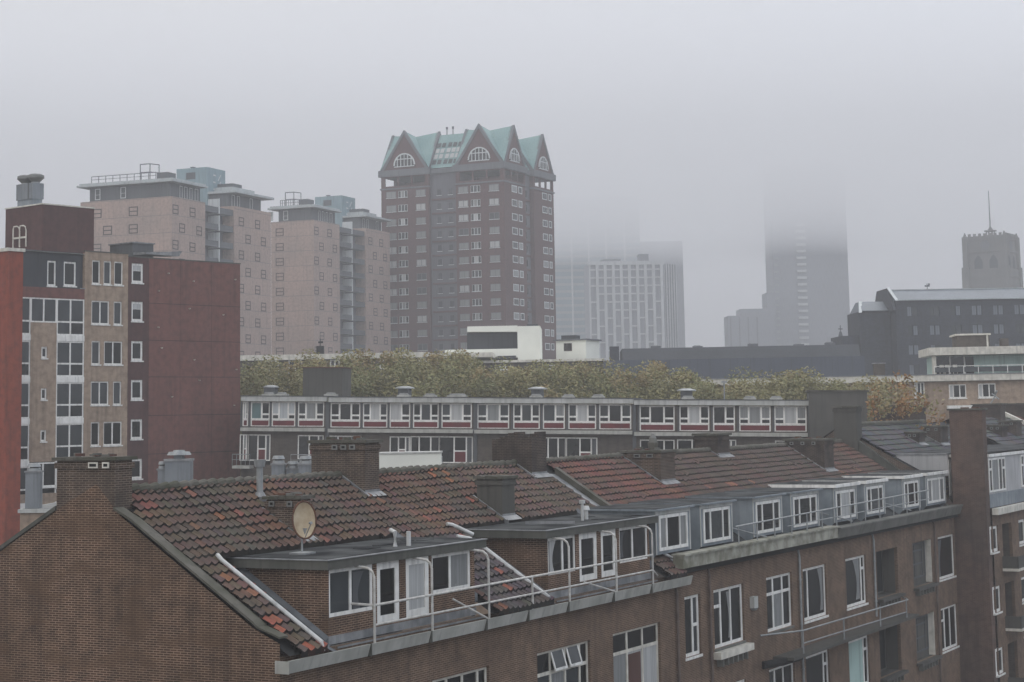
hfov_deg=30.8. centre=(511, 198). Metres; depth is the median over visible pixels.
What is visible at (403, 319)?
bay window
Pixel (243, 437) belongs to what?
window
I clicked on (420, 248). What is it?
window
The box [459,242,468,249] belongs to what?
window
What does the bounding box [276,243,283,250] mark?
window
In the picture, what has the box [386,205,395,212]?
window
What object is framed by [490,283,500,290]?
window
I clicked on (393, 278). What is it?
window
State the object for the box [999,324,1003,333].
window
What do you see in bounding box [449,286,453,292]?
stair window
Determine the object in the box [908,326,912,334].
window
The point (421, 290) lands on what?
window
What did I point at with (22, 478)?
window
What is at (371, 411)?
window
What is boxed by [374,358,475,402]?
street tree
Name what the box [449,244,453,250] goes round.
stair window
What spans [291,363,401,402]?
street tree
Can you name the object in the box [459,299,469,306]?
window
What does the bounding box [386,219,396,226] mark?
window
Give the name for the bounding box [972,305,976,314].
window
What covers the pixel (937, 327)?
window
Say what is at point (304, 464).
ventilation unit
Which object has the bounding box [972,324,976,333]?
window
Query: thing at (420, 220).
window
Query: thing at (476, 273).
bay window
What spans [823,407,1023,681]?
corner block
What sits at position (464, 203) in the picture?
window
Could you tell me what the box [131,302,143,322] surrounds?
window
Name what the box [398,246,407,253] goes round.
bay window
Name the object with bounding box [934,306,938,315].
window
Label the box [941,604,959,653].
window
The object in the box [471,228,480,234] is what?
bay window
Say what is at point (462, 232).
window
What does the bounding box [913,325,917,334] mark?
window
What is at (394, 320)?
window
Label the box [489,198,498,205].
window
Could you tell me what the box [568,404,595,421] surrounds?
window
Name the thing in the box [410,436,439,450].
window
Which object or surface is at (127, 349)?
brick apartment building
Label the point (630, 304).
white gridded block
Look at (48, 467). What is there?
window
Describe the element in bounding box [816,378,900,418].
street tree
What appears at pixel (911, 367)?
window
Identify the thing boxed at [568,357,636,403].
street tree
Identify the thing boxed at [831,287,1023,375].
dark gabled building
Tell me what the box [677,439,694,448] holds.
window
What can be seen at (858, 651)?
window
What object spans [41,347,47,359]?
window
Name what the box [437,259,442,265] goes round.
stair window
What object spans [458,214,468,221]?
window
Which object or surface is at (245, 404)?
window
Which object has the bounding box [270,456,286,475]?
ventilation unit
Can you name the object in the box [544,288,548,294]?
window
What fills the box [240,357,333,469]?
street tree
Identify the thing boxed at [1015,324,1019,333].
window
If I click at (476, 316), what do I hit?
bay window
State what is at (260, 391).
street tree
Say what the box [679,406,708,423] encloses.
window
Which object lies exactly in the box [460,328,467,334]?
window
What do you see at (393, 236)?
window
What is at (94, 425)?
window
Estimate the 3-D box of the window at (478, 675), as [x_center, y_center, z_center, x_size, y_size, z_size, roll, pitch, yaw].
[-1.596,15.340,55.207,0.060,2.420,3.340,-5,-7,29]
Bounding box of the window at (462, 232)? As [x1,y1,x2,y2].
[459,228,468,235]
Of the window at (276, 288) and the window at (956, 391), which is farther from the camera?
the window at (276, 288)
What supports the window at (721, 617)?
in the brick terrace
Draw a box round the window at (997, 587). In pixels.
[992,586,1002,615]
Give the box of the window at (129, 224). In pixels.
[129,224,137,233]
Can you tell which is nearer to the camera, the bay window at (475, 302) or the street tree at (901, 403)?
the street tree at (901, 403)
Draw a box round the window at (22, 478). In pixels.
[20,467,28,494]
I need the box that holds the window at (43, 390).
[40,388,47,400]
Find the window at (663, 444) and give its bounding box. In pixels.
[640,440,674,448]
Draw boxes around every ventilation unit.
[24,464,43,508]
[156,461,164,483]
[164,450,193,482]
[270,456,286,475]
[285,461,298,474]
[297,456,310,473]
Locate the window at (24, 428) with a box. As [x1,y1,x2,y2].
[21,424,28,460]
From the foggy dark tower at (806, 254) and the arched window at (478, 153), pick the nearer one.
the arched window at (478, 153)
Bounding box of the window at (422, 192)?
[415,189,425,196]
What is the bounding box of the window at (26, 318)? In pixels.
[22,297,30,333]
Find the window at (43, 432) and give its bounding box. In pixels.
[40,430,46,442]
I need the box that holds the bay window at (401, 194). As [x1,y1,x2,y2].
[398,191,407,197]
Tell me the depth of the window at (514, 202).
376.89 m
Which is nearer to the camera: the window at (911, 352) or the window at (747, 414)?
the window at (747, 414)
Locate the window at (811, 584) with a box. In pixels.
[803,564,828,623]
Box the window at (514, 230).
[512,227,517,234]
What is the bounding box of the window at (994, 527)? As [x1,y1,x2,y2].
[989,526,999,554]
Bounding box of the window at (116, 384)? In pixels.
[112,381,122,405]
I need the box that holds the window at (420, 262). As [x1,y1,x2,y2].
[416,259,425,266]
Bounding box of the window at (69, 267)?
[63,262,76,287]
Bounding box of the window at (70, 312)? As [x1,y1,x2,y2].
[57,298,83,335]
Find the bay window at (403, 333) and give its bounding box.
[399,330,408,337]
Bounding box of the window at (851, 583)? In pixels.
[845,555,868,610]
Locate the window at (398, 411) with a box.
[390,403,409,420]
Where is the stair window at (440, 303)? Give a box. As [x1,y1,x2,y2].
[438,301,442,307]
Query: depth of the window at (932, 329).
259.70 m
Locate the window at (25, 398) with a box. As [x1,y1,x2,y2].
[21,382,29,418]
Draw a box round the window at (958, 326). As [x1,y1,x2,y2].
[957,325,961,333]
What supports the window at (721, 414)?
in the panel row building at (459, 427)
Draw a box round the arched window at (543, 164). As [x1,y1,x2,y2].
[538,156,548,170]
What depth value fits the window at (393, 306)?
380.55 m
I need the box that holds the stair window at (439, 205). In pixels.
[436,203,441,209]
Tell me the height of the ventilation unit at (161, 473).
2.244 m
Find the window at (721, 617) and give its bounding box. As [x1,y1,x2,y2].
[713,584,745,651]
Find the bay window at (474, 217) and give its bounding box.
[471,213,480,220]
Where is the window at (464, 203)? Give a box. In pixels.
[458,200,467,207]
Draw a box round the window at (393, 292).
[390,289,397,295]
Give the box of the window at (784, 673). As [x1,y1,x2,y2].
[769,663,792,681]
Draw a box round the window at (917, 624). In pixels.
[915,614,928,652]
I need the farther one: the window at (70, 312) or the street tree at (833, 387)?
the street tree at (833, 387)
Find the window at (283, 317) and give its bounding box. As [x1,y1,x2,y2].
[276,317,283,325]
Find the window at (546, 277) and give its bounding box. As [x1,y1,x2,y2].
[544,274,548,281]
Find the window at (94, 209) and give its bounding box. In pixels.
[94,209,101,217]
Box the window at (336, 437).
[329,436,352,438]
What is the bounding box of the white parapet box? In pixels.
[379,451,442,468]
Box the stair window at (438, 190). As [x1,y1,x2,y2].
[436,189,441,195]
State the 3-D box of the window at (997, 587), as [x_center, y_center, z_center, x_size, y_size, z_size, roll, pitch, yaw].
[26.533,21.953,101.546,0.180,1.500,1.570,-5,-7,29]
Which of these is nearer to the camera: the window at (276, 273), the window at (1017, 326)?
the window at (1017, 326)
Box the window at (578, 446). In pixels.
[566,437,596,456]
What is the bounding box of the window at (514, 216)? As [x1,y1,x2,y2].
[512,213,517,220]
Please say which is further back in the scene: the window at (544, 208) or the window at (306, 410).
the window at (544, 208)
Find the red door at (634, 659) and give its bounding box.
[628,651,640,681]
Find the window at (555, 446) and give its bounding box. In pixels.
[546,437,565,457]
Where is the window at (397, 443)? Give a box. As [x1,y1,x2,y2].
[390,436,409,451]
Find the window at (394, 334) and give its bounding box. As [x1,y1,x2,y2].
[391,331,397,337]
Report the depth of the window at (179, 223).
294.35 m
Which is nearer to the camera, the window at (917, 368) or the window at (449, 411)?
the window at (449, 411)
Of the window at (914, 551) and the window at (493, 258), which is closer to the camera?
the window at (914, 551)
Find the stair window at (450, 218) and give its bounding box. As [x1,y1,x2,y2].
[448,216,453,222]
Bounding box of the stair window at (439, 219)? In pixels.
[437,217,441,223]
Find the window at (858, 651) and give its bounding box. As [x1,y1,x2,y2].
[848,635,868,681]
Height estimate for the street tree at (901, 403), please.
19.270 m
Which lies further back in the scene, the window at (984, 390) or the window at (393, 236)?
the window at (393, 236)
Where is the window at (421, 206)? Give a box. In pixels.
[416,203,425,210]
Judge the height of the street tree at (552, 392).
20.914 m
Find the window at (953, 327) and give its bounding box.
[951,325,955,334]
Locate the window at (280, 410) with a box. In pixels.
[272,402,295,419]
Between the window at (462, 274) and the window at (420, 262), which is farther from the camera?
the window at (420, 262)
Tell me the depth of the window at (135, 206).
294.35 m
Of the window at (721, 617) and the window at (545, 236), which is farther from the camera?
the window at (545, 236)
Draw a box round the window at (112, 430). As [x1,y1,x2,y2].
[103,422,122,446]
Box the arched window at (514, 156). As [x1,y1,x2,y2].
[509,148,519,162]
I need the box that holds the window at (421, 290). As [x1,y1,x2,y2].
[417,287,426,294]
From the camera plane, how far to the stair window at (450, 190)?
378.60 m
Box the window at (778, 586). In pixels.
[766,572,794,633]
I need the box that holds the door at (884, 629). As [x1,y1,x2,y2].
[881,629,886,670]
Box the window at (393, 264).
[390,261,396,267]
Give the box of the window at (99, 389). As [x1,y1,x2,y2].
[90,381,109,405]
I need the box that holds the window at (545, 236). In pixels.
[543,233,547,240]
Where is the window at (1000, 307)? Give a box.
[998,305,1002,314]
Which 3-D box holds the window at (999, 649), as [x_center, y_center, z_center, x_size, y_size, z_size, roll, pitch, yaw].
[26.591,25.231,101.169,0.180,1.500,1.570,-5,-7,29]
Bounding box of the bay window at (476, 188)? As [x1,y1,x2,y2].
[470,185,479,192]
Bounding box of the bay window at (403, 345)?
[399,344,408,351]
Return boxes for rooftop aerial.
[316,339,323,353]
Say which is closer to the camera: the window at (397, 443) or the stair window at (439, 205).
the window at (397, 443)
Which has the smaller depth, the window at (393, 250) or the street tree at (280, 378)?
the street tree at (280, 378)
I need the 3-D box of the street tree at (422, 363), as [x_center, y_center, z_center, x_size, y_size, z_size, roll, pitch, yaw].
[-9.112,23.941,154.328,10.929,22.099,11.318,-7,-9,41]
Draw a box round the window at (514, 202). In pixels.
[512,199,516,206]
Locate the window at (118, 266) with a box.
[114,262,123,286]
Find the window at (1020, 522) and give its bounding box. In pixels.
[1018,519,1023,546]
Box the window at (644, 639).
[613,623,658,681]
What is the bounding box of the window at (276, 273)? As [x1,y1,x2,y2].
[276,273,283,280]
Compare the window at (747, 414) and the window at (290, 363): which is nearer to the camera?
the window at (747, 414)
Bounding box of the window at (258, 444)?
[248,434,270,460]
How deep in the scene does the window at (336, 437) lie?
137.93 m
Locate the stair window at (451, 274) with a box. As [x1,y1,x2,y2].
[449,272,453,278]
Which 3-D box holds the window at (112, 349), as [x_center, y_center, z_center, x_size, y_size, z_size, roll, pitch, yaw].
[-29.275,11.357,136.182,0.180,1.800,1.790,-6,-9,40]
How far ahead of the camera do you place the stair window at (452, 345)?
375.01 m
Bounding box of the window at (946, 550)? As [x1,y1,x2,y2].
[938,534,956,581]
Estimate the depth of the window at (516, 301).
374.74 m
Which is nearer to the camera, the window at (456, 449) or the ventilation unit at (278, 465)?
the ventilation unit at (278, 465)
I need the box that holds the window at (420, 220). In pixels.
[416,217,425,224]
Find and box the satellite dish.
[289,500,316,554]
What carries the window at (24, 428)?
in the brick apartment building at (127, 349)
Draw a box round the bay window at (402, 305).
[399,302,408,309]
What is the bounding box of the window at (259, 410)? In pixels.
[251,402,269,419]
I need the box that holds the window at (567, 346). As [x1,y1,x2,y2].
[564,343,571,350]
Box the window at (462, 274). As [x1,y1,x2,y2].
[459,271,469,277]
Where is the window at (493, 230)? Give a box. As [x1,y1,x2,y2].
[490,226,499,233]
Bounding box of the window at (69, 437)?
[55,423,82,456]
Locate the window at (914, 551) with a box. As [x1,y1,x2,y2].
[912,541,925,578]
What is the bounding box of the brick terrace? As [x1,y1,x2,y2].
[546,406,962,681]
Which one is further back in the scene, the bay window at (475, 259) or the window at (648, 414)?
the bay window at (475, 259)
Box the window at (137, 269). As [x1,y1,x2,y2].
[131,263,143,283]
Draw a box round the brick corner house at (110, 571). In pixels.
[0,431,692,681]
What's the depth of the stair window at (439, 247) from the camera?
378.42 m
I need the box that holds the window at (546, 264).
[543,260,548,267]
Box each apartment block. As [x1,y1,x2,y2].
[77,163,273,354]
[268,192,391,354]
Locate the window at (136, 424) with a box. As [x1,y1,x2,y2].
[130,419,143,440]
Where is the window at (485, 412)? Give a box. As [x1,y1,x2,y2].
[477,404,508,421]
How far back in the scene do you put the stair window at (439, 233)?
378.69 m
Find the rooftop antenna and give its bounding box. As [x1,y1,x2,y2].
[991,390,998,403]
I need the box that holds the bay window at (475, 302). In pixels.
[472,299,481,305]
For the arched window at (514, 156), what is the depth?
378.14 m
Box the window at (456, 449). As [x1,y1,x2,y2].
[439,436,472,462]
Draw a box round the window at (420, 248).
[416,245,425,252]
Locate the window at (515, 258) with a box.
[513,255,517,262]
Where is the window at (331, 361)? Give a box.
[330,359,339,366]
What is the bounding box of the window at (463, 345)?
[460,342,466,349]
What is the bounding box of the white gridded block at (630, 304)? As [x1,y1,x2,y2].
[584,254,677,360]
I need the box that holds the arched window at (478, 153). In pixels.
[468,147,489,161]
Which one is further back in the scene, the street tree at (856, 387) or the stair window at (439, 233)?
the stair window at (439, 233)
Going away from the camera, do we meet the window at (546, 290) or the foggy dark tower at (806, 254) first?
the window at (546, 290)
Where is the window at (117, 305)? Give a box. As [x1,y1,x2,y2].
[113,302,122,325]
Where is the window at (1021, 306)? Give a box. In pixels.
[1020,305,1023,313]
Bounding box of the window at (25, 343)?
[22,340,29,375]
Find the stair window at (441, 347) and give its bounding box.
[439,344,443,350]
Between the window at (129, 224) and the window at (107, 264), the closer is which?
the window at (107, 264)
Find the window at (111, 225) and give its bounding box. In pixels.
[103,225,111,234]
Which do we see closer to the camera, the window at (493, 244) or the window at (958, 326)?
the window at (958, 326)
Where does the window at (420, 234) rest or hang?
in the gabled tower at (469, 228)
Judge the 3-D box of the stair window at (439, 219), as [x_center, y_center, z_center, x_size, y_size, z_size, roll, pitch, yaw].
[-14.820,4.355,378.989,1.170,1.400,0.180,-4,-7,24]
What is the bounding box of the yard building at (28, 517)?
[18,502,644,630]
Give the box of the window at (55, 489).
[54,469,56,492]
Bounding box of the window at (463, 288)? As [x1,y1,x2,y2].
[459,285,469,292]
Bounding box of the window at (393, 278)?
[390,275,396,281]
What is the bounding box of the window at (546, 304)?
[544,302,548,308]
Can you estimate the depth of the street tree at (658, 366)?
155.41 m
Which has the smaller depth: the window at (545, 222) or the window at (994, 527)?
the window at (994, 527)
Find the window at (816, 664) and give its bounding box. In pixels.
[806,650,827,681]
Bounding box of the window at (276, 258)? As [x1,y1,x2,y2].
[276,258,283,265]
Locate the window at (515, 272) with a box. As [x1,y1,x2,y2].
[513,270,518,276]
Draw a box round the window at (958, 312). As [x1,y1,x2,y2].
[956,306,960,314]
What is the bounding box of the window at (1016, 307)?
[1014,305,1018,314]
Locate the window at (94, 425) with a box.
[90,422,100,446]
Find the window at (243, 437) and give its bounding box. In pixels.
[239,434,248,460]
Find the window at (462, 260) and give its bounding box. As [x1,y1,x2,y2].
[459,257,468,263]
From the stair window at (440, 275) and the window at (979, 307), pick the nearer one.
the window at (979, 307)
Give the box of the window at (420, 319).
[417,315,426,322]
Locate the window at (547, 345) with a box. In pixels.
[545,343,549,349]
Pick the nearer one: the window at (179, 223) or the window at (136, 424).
the window at (136, 424)
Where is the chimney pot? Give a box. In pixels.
[648,434,658,449]
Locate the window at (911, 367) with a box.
[909,365,913,374]
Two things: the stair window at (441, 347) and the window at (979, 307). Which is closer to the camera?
the window at (979, 307)
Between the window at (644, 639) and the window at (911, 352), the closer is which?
the window at (644, 639)
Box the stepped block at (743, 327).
[724,292,776,346]
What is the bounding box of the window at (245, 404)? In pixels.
[243,402,247,418]
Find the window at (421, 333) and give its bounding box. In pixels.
[417,329,427,336]
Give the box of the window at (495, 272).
[490,269,499,276]
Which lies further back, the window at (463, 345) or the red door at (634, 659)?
the window at (463, 345)
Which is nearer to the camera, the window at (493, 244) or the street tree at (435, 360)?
the street tree at (435, 360)
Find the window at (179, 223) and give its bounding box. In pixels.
[179,223,184,232]
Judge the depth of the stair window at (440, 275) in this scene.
377.68 m
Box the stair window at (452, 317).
[449,315,454,321]
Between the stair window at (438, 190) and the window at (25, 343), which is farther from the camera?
the stair window at (438, 190)
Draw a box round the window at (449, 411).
[441,403,471,420]
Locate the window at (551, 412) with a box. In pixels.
[543,404,564,421]
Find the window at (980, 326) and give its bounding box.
[978,324,982,332]
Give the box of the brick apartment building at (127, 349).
[0,174,240,544]
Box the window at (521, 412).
[513,404,539,421]
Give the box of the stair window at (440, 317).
[438,315,442,321]
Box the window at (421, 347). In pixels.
[418,344,427,350]
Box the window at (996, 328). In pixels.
[994,324,998,333]
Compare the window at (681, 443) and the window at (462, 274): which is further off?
the window at (462, 274)
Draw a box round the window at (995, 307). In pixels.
[993,305,997,314]
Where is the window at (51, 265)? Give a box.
[46,261,56,286]
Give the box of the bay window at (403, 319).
[399,316,408,323]
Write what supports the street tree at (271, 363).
on the ground
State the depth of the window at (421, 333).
377.13 m
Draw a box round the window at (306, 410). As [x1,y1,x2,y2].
[298,402,323,419]
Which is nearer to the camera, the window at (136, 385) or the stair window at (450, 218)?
the window at (136, 385)
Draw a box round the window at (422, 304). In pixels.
[417,301,426,308]
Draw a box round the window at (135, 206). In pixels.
[129,206,137,215]
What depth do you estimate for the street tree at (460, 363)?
157.17 m
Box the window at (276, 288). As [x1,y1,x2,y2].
[276,288,283,295]
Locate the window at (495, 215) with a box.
[489,212,498,219]
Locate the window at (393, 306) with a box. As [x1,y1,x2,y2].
[390,303,397,309]
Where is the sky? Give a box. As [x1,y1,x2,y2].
[0,0,1023,347]
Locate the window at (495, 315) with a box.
[491,312,500,319]
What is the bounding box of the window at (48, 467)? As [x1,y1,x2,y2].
[29,462,56,487]
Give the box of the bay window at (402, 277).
[399,274,407,281]
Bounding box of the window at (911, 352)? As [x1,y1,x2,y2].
[909,345,913,354]
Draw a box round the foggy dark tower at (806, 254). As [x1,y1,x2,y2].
[762,163,849,345]
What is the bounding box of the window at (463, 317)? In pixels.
[460,313,469,320]
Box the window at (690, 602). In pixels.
[684,594,702,660]
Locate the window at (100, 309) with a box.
[91,301,109,325]
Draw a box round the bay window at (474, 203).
[470,199,479,206]
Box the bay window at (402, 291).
[399,288,408,295]
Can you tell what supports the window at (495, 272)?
in the gabled tower at (469, 228)
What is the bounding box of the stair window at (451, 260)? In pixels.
[449,258,453,264]
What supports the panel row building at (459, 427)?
on the ground
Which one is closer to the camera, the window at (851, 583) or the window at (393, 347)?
the window at (851, 583)
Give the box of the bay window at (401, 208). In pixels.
[398,204,407,211]
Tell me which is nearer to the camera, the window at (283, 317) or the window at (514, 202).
the window at (283, 317)
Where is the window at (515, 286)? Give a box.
[513,284,518,291]
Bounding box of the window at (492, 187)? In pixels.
[488,184,498,191]
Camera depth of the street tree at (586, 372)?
157.34 m
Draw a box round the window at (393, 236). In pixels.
[390,233,396,239]
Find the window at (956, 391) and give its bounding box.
[949,384,966,398]
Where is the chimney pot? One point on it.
(652, 443)
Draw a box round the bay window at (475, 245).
[471,242,480,248]
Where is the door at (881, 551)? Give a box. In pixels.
[878,551,883,593]
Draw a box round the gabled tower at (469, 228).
[378,123,555,358]
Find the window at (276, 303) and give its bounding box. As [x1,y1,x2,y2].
[276,303,283,310]
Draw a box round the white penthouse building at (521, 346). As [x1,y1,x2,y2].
[445,324,603,397]
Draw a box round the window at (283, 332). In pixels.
[276,332,283,340]
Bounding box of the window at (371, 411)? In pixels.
[363,403,387,420]
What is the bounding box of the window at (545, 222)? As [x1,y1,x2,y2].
[543,220,547,226]
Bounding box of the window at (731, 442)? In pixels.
[729,440,735,445]
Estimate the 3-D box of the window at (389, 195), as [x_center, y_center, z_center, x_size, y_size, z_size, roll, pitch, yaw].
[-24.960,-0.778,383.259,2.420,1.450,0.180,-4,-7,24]
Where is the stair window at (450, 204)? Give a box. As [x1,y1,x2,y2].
[448,202,452,208]
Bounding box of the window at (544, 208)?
[542,206,547,213]
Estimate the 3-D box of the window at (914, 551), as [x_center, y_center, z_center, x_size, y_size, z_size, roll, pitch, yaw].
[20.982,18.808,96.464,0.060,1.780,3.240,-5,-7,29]
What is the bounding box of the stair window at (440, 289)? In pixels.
[438,287,442,293]
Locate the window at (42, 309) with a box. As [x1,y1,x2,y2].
[30,297,56,322]
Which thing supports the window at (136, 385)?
in the brick apartment building at (127, 349)
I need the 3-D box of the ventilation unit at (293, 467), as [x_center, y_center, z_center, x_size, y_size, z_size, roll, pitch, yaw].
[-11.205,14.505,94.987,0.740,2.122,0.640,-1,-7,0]
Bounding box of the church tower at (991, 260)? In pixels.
[962,191,1022,287]
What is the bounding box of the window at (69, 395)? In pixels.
[56,382,83,417]
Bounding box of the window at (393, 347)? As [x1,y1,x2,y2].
[391,345,397,351]
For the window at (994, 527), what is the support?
in the corner block at (983, 477)
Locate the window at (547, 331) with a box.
[545,329,549,335]
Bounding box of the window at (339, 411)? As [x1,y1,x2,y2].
[330,403,359,420]
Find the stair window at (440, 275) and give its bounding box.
[437,273,442,279]
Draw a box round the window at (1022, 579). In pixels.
[1021,577,1023,604]
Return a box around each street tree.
[240,354,298,475]
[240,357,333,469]
[240,367,321,474]
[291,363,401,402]
[293,348,361,386]
[322,347,417,402]
[352,356,447,402]
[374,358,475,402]
[380,347,484,402]
[435,365,524,396]
[444,350,521,394]
[451,365,539,403]
[472,356,578,403]
[503,365,605,403]
[525,359,599,403]
[555,367,667,403]
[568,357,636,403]
[585,360,671,398]
[605,363,701,398]
[627,375,719,398]
[646,367,720,397]
[687,378,757,405]
[695,378,778,405]
[720,366,816,405]
[754,366,846,405]
[788,374,882,420]
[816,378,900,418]
[824,379,896,419]
[865,370,948,497]
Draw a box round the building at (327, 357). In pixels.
[240,352,496,471]
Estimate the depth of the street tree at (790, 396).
153.84 m
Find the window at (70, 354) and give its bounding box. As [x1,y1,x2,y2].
[56,341,83,376]
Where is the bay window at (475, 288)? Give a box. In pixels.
[472,284,481,291]
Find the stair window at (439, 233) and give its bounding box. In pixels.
[437,231,441,237]
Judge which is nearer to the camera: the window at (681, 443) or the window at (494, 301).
the window at (681, 443)
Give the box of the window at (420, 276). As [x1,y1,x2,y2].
[416,273,426,280]
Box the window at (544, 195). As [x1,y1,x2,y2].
[542,192,546,199]
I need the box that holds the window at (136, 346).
[131,341,143,361]
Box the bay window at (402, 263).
[398,260,407,267]
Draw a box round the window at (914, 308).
[912,306,916,315]
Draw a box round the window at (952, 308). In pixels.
[950,306,954,315]
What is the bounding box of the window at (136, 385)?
[130,380,143,400]
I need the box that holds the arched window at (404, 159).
[393,153,414,167]
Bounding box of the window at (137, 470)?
[132,459,142,479]
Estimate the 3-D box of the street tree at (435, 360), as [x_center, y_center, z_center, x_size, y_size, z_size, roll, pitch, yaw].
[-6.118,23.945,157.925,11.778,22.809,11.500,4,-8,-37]
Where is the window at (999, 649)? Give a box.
[995,647,1005,677]
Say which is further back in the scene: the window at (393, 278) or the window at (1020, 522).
the window at (393, 278)
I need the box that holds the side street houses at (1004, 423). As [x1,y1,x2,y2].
[873,403,1023,638]
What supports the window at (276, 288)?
in the apartment block at (330, 271)
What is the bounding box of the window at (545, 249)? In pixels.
[543,247,547,253]
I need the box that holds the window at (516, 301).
[514,298,518,305]
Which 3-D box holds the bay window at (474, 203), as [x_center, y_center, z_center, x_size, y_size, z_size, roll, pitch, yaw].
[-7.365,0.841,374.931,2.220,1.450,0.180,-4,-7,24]
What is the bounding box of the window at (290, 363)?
[288,360,301,370]
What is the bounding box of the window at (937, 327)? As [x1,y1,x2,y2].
[935,325,939,334]
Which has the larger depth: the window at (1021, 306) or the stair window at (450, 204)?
the stair window at (450, 204)
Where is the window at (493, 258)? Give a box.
[490,255,499,262]
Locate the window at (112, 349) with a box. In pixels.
[103,341,123,365]
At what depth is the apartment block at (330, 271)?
352.05 m
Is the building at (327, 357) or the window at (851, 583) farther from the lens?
the building at (327, 357)
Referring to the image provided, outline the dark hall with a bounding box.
[603,342,864,383]
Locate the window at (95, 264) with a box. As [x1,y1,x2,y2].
[91,260,100,284]
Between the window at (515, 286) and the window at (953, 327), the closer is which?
the window at (953, 327)
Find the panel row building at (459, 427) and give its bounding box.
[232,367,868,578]
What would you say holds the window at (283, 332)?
in the apartment block at (330, 271)
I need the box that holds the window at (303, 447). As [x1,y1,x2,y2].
[298,435,323,458]
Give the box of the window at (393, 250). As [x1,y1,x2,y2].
[390,247,396,253]
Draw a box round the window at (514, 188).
[512,185,516,192]
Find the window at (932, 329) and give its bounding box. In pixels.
[930,325,934,334]
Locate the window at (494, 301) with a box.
[491,298,500,304]
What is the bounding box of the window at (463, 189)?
[458,186,467,193]
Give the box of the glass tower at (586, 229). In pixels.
[554,196,684,347]
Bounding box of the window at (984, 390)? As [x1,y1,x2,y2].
[978,383,995,398]
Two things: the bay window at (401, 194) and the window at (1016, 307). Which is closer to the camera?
the window at (1016, 307)
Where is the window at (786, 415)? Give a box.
[774,406,806,424]
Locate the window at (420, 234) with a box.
[416,231,425,238]
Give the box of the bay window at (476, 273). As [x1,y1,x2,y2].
[471,270,480,277]
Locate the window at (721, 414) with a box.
[713,406,734,423]
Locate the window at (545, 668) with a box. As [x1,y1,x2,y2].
[537,641,587,681]
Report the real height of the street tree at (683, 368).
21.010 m
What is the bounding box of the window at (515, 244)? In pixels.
[513,241,517,248]
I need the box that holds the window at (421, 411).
[413,403,438,420]
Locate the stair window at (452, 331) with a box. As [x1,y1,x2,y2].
[450,329,454,335]
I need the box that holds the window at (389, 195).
[386,191,395,198]
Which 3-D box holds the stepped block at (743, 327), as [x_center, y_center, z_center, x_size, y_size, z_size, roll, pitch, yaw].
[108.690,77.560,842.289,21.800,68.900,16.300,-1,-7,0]
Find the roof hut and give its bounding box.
[553,335,601,358]
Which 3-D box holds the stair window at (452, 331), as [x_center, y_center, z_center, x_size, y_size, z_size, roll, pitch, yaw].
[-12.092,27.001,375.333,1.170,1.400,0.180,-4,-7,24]
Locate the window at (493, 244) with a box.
[490,241,499,247]
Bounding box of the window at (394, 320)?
[391,317,397,323]
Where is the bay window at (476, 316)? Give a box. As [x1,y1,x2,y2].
[472,313,481,320]
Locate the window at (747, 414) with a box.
[739,406,770,423]
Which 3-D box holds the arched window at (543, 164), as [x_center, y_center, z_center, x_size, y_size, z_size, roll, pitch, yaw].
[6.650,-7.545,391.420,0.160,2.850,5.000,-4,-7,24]
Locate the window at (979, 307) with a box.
[977,305,981,314]
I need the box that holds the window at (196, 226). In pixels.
[196,226,201,235]
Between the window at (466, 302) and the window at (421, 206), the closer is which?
the window at (466, 302)
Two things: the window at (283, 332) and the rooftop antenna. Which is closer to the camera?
the rooftop antenna
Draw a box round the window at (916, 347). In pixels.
[914,345,918,354]
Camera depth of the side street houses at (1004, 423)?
129.30 m
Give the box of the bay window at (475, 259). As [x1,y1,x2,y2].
[471,256,480,263]
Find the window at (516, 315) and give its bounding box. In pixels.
[514,312,518,319]
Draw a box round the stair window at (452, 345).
[450,343,454,349]
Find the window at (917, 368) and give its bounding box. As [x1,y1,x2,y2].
[915,365,919,374]
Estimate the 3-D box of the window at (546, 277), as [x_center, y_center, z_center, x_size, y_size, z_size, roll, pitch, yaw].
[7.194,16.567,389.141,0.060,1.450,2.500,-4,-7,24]
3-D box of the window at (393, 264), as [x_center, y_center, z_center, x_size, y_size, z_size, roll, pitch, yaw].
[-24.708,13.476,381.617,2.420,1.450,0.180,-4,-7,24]
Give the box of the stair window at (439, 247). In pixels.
[437,245,442,251]
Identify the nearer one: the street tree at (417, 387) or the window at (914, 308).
the street tree at (417, 387)
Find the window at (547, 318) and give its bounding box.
[545,315,549,322]
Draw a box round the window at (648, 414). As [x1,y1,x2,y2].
[639,406,674,423]
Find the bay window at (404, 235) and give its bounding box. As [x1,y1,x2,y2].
[398,232,407,239]
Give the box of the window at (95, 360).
[91,341,100,365]
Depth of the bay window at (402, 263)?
380.64 m
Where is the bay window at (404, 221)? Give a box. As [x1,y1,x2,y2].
[398,218,407,225]
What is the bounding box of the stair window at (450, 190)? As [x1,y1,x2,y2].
[448,188,452,194]
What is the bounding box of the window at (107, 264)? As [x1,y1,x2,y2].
[103,261,111,285]
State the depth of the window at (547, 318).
388.34 m
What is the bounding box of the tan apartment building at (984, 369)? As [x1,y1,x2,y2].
[654,333,1023,421]
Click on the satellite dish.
(304, 519)
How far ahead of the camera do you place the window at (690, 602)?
70.41 m
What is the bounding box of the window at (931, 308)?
[929,306,933,315]
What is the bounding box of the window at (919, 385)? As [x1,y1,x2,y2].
[914,382,924,397]
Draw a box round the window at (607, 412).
[599,404,630,421]
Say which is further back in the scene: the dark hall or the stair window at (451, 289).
the stair window at (451, 289)
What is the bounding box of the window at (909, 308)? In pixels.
[907,306,911,315]
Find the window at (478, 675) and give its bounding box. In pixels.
[432,667,486,681]

